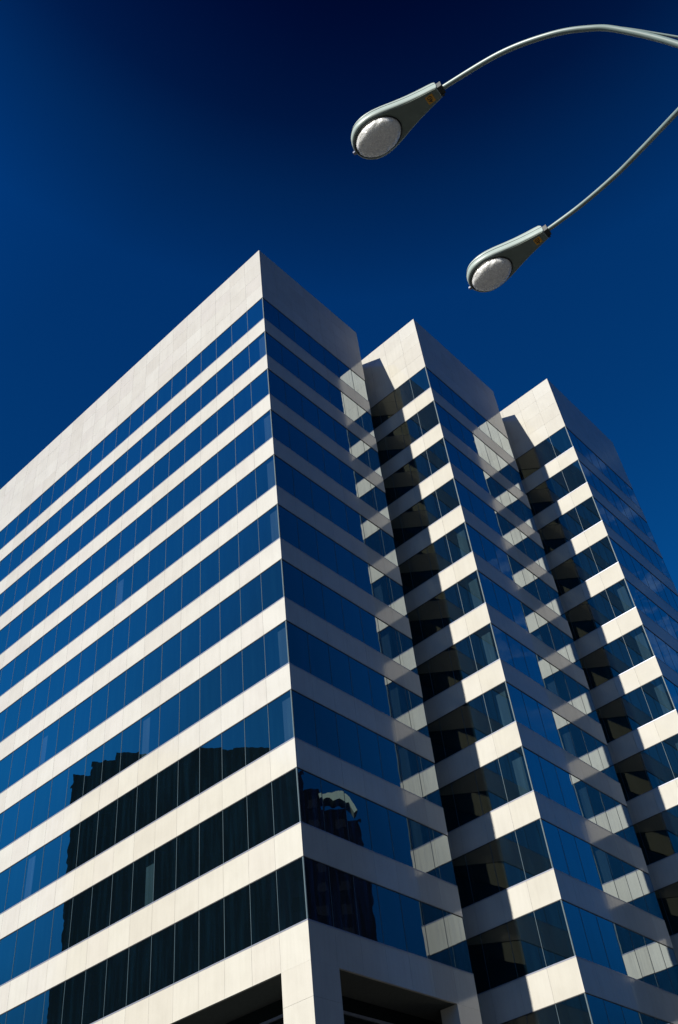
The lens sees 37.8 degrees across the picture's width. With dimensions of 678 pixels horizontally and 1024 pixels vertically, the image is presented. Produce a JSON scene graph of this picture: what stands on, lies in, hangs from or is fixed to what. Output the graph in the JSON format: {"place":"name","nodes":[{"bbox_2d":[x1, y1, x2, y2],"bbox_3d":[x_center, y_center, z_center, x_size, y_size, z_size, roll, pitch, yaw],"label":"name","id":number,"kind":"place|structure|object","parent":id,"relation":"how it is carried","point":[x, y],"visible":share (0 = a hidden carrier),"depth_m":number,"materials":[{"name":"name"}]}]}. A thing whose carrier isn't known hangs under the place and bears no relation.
{"place":"outdoors","nodes":[
{"label":"outdoors","id":0,"kind":"place"},
{"bbox_2d":[0,250,677,1023],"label":"office tower","id":1,"kind":"structure","parent":0,"point":[338,678],"depth_m":52.95,"materials":[{"name":"white concrete"}]},
{"bbox_2d":[0,298,264,549],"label":"window","id":2,"kind":"structure","parent":1,"relation":"in","point":[254,315],"depth_m":70.67,"materials":[{"name":"blue glass"}]},
{"bbox_2d":[0,331,266,581],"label":"window","id":3,"kind":"structure","parent":1,"relation":"in","point":[256,350],"depth_m":67.78,"materials":[{"name":"blue glass"}]},
{"bbox_2d":[0,368,269,616],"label":"window","id":4,"kind":"structure","parent":1,"relation":"in","point":[257,390],"depth_m":64.88,"materials":[{"name":"blue glass"}]},
{"bbox_2d":[0,410,272,654],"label":"window","id":5,"kind":"structure","parent":1,"relation":"in","point":[257,434],"depth_m":61.96,"materials":[{"name":"blue glass"}]},
{"bbox_2d":[0,454,276,696],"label":"window","id":6,"kind":"structure","parent":1,"relation":"in","point":[259,481],"depth_m":59.05,"materials":[{"name":"blue glass"}]},
{"bbox_2d":[0,503,280,742],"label":"window","id":7,"kind":"structure","parent":1,"relation":"in","point":[263,532],"depth_m":56.14,"materials":[{"name":"blue glass"}]},
{"bbox_2d":[0,558,284,793],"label":"window","id":8,"kind":"structure","parent":1,"relation":"in","point":[264,590],"depth_m":53.23,"materials":[{"name":"blue glass"}]},
{"bbox_2d":[0,620,289,850],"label":"window","id":9,"kind":"structure","parent":1,"relation":"in","point":[267,654],"depth_m":50.31,"materials":[{"name":"blue glass"}]},
{"bbox_2d":[0,689,294,914],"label":"window","id":10,"kind":"structure","parent":1,"relation":"in","point":[270,726],"depth_m":47.40,"materials":[{"name":"blue glass"}]},
{"bbox_2d":[0,767,301,986],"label":"window","id":11,"kind":"structure","parent":1,"relation":"in","point":[272,809],"depth_m":44.48,"materials":[{"name":"black glass"}]},
{"bbox_2d":[0,856,308,1023],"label":"window","id":12,"kind":"structure","parent":1,"relation":"in","point":[274,903],"depth_m":41.10,"materials":[{"name":"black glass"}]},
{"bbox_2d":[262,297,368,401],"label":"window","id":13,"kind":"structure","parent":1,"relation":"in","point":[272,314],"depth_m":67.75,"materials":[{"name":"blue glass"}]},
{"bbox_2d":[264,331,374,437],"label":"window","id":14,"kind":"structure","parent":1,"relation":"in","point":[278,352],"depth_m":65.04,"materials":[{"name":"blue glass"}]},
{"bbox_2d":[267,369,382,477],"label":"window","id":15,"kind":"structure","parent":1,"relation":"in","point":[280,389],"depth_m":62.32,"materials":[{"name":"blue glass"}]},
{"bbox_2d":[270,409,390,520],"bbox_3d":[-0.415,-2.701,59.767,0.108,2.519,10.277,-36,-51,26],"label":"window","id":16,"kind":"structure","parent":1,"relation":"in","point":[284,432],"depth_m":59.58,"materials":[{"name":"blue glass"}]},
{"bbox_2d":[273,454,398,567],"bbox_3d":[-0.046,0.072,57.050,0.108,2.519,10.277,-36,-51,26],"label":"window","id":17,"kind":"structure","parent":1,"relation":"in","point":[289,479],"depth_m":56.85,"materials":[{"name":"blue glass"}]},
{"bbox_2d":[277,504,407,618],"bbox_3d":[0.322,2.845,54.332,0.108,2.519,10.277,-36,-51,26],"label":"window","id":18,"kind":"structure","parent":1,"relation":"in","point":[295,531],"depth_m":54.12,"materials":[{"name":"blue glass"}]},
{"bbox_2d":[281,559,418,675],"bbox_3d":[0.691,5.618,51.615,0.108,2.519,10.277,-36,-51,26],"label":"window","id":19,"kind":"structure","parent":1,"relation":"in","point":[305,591],"depth_m":51.39,"materials":[{"name":"blue glass"}]},
{"bbox_2d":[285,620,429,738],"bbox_3d":[1.060,8.391,48.898,0.108,2.519,10.277,-36,-51,26],"label":"window","id":20,"kind":"structure","parent":1,"relation":"in","point":[308,653],"depth_m":48.65,"materials":[{"name":"blue glass"}]},
{"bbox_2d":[290,689,442,808],"bbox_3d":[1.428,11.165,46.180,0.108,2.519,10.277,-36,-51,26],"label":"window","id":21,"kind":"structure","parent":1,"relation":"in","point":[317,725],"depth_m":45.92,"materials":[{"name":"blue glass"}]},
{"bbox_2d":[296,767,457,886],"bbox_3d":[1.797,13.938,43.463,0.108,2.519,10.277,-36,-51,26],"label":"window","id":22,"kind":"structure","parent":1,"relation":"in","point":[332,809],"depth_m":43.18,"materials":[{"name":"blue glass"}]},
{"bbox_2d":[302,856,473,974],"bbox_3d":[2.166,16.711,40.745,0.108,2.519,10.277,-36,-51,26],"label":"window","id":23,"kind":"structure","parent":1,"relation":"in","point":[337,899],"depth_m":40.43,"materials":[{"name":"blue glass"}]},
{"bbox_2d":[370,367,430,429],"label":"window","id":24,"kind":"structure","parent":1,"relation":"in","point":[416,385],"depth_m":71.57,"materials":[{"name":"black glass"}]},
{"bbox_2d":[377,400,439,466],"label":"window","id":25,"kind":"structure","parent":1,"relation":"in","point":[426,419],"depth_m":68.86,"materials":[{"name":"black glass"}]},
{"bbox_2d":[383,438,449,505],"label":"window","id":26,"kind":"structure","parent":1,"relation":"in","point":[434,458],"depth_m":66.15,"materials":[{"name":"black glass"}]},
{"bbox_2d":[391,478,460,548],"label":"window","id":27,"kind":"structure","parent":1,"relation":"in","point":[442,501],"depth_m":63.43,"materials":[{"name":"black glass"}]},
{"bbox_2d":[399,522,472,595],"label":"window","id":28,"kind":"structure","parent":1,"relation":"in","point":[454,545],"depth_m":60.71,"materials":[{"name":"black glass"}]},
{"bbox_2d":[407,570,485,646],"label":"window","id":29,"kind":"structure","parent":1,"relation":"in","point":[465,596],"depth_m":57.99,"materials":[{"name":"black glass"}]},
{"bbox_2d":[417,622,499,702],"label":"window","id":30,"kind":"structure","parent":1,"relation":"in","point":[477,651],"depth_m":55.27,"materials":[{"name":"black glass"}]},
{"bbox_2d":[425,366,513,458],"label":"window","id":31,"kind":"structure","parent":1,"relation":"in","point":[437,385],"depth_m":73.16,"materials":[{"name":"blue glass"}]},
{"bbox_2d":[427,681,515,764],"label":"window","id":32,"kind":"structure","parent":1,"relation":"in","point":[490,712],"depth_m":52.54,"materials":[{"name":"black glass"}]},
{"bbox_2d":[434,401,526,495],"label":"window","id":33,"kind":"structure","parent":1,"relation":"in","point":[446,419],"depth_m":70.46,"materials":[{"name":"blue glass"}]},
{"bbox_2d":[439,746,533,832],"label":"window","id":34,"kind":"structure","parent":1,"relation":"in","point":[505,779],"depth_m":49.82,"materials":[{"name":"black glass"}]},
{"bbox_2d":[443,437,539,534],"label":"window","id":35,"kind":"structure","parent":1,"relation":"in","point":[457,458],"depth_m":67.75,"materials":[{"name":"blue glass"}]},
{"bbox_2d":[453,478,551,574],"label":"window","id":36,"kind":"structure","parent":1,"relation":"in","point":[471,502],"depth_m":65.01,"materials":[{"name":"blue glass"}]},
{"bbox_2d":[452,818,553,909],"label":"window","id":37,"kind":"structure","parent":1,"relation":"in","point":[520,855],"depth_m":47.10,"materials":[{"name":"black glass"}]},
{"bbox_2d":[464,522,567,621],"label":"window","id":38,"kind":"structure","parent":1,"relation":"in","point":[482,546],"depth_m":62.27,"materials":[{"name":"blue glass"}]},
{"bbox_2d":[467,899,575,995],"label":"window","id":39,"kind":"structure","parent":1,"relation":"in","point":[537,940],"depth_m":44.39,"materials":[{"name":"black glass"}]},
{"bbox_2d":[476,570,583,670],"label":"window","id":40,"kind":"structure","parent":1,"relation":"in","point":[496,597],"depth_m":59.55,"materials":[{"name":"blue glass"}]},
{"bbox_2d":[515,426,572,480],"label":"window","id":41,"kind":"structure","parent":1,"relation":"in","point":[559,442],"depth_m":76.86,"materials":[{"name":"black glass"}]},
{"bbox_2d":[490,623,600,724],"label":"window","id":42,"kind":"structure","parent":1,"relation":"in","point":[511,651],"depth_m":56.83,"materials":[{"name":"blue glass"}]},
{"bbox_2d":[501,992,593,1023],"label":"window","id":43,"kind":"structure","parent":1,"relation":"in","point":[573,1010],"depth_m":41.65,"materials":[{"name":"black glass"}]},
{"bbox_2d":[526,460,586,516],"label":"window","id":44,"kind":"structure","parent":1,"relation":"in","point":[569,479],"depth_m":74.17,"materials":[{"name":"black glass"}]},
{"bbox_2d":[505,681,619,783],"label":"window","id":45,"kind":"structure","parent":1,"relation":"in","point":[530,713],"depth_m":54.09,"materials":[{"name":"blue glass"}]},
{"bbox_2d":[538,496,601,554],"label":"window","id":46,"kind":"structure","parent":1,"relation":"in","point":[585,515],"depth_m":71.45,"materials":[{"name":"blue glass"}]},
{"bbox_2d":[521,746,640,848],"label":"window","id":47,"kind":"structure","parent":1,"relation":"in","point":[549,780],"depth_m":51.35,"materials":[{"name":"blue glass"}]},
{"bbox_2d":[551,535,617,596],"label":"window","id":48,"kind":"structure","parent":1,"relation":"in","point":[598,557],"depth_m":68.73,"materials":[{"name":"blue glass"}]},
{"bbox_2d":[565,578,635,641],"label":"window","id":49,"kind":"structure","parent":1,"relation":"in","point":[609,604],"depth_m":66.02,"materials":[{"name":"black glass"}]},
{"bbox_2d":[540,818,664,920],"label":"window","id":50,"kind":"structure","parent":1,"relation":"in","point":[572,856],"depth_m":48.62,"materials":[{"name":"blue glass"}]},
{"bbox_2d":[565,427,641,509],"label":"window","id":51,"kind":"structure","parent":1,"relation":"in","point":[577,443],"depth_m":78.59,"materials":[{"name":"blue glass"}]},
{"bbox_2d":[579,624,654,690],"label":"window","id":52,"kind":"structure","parent":1,"relation":"in","point":[631,649],"depth_m":63.29,"materials":[{"name":"blue glass"}]},
{"bbox_2d":[578,459,656,544],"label":"window","id":53,"kind":"structure","parent":1,"relation":"in","point":[591,478],"depth_m":75.91,"materials":[{"name":"blue glass"}]},
{"bbox_2d":[560,899,677,995],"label":"window","id":54,"kind":"structure","parent":1,"relation":"in","point":[598,940],"depth_m":45.78,"materials":[{"name":"blue glass"}]},
{"bbox_2d":[584,992,672,1023],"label":"window","id":55,"kind":"structure","parent":1,"relation":"in","point":[603,1011],"depth_m":42.25,"materials":[{"name":"blue glass"}]},
{"bbox_2d":[592,496,671,580],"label":"window","id":56,"kind":"structure","parent":1,"relation":"in","point":[608,518],"depth_m":73.16,"materials":[{"name":"blue glass"}]},
{"bbox_2d":[596,675,675,743],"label":"window","id":57,"kind":"structure","parent":1,"relation":"in","point":[651,701],"depth_m":60.57,"materials":[{"name":"black glass"}]},
{"bbox_2d":[607,536,677,611],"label":"window","id":58,"kind":"structure","parent":1,"relation":"in","point":[624,558],"depth_m":70.17,"materials":[{"name":"blue glass"}]},
{"bbox_2d":[614,733,677,801],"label":"window","id":59,"kind":"structure","parent":1,"relation":"in","point":[655,766],"depth_m":58.03,"materials":[{"name":"black glass"}]},
{"bbox_2d":[624,578,677,640],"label":"window","id":60,"kind":"structure","parent":1,"relation":"in","point":[642,602],"depth_m":66.78,"materials":[{"name":"blue glass"}]},
{"bbox_2d":[633,805,677,865],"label":"window","id":61,"kind":"structure","parent":1,"relation":"in","point":[657,835],"depth_m":55.69,"materials":[{"name":"black glass"}]},
{"bbox_2d":[642,625,677,673],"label":"window","id":62,"kind":"structure","parent":1,"relation":"in","point":[665,653],"depth_m":63.35,"materials":[{"name":"blue glass"}]},
{"bbox_2d":[654,881,677,936],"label":"window","id":63,"kind":"structure","parent":1,"relation":"in","point":[667,896],"depth_m":53.44,"materials":[{"name":"black glass"}]},
{"bbox_2d":[662,676,677,710],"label":"window","id":64,"kind":"structure","parent":1,"relation":"in","point":[673,689],"depth_m":60.17,"materials":[{"name":"blue glass"}]},
{"bbox_2d":[0,0,677,591],"label":"sky","id":65,"kind":"structure","parent":0,"point":[150,149],"materials":[{"name":"blue"}]},
{"bbox_2d":[351,24,677,291],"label":"street lamp","id":66,"kind":"object","parent":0,"point":[381,131],"visible":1,"depth_m":7.43,"materials":[{"name":"grey metal"}]}
]}

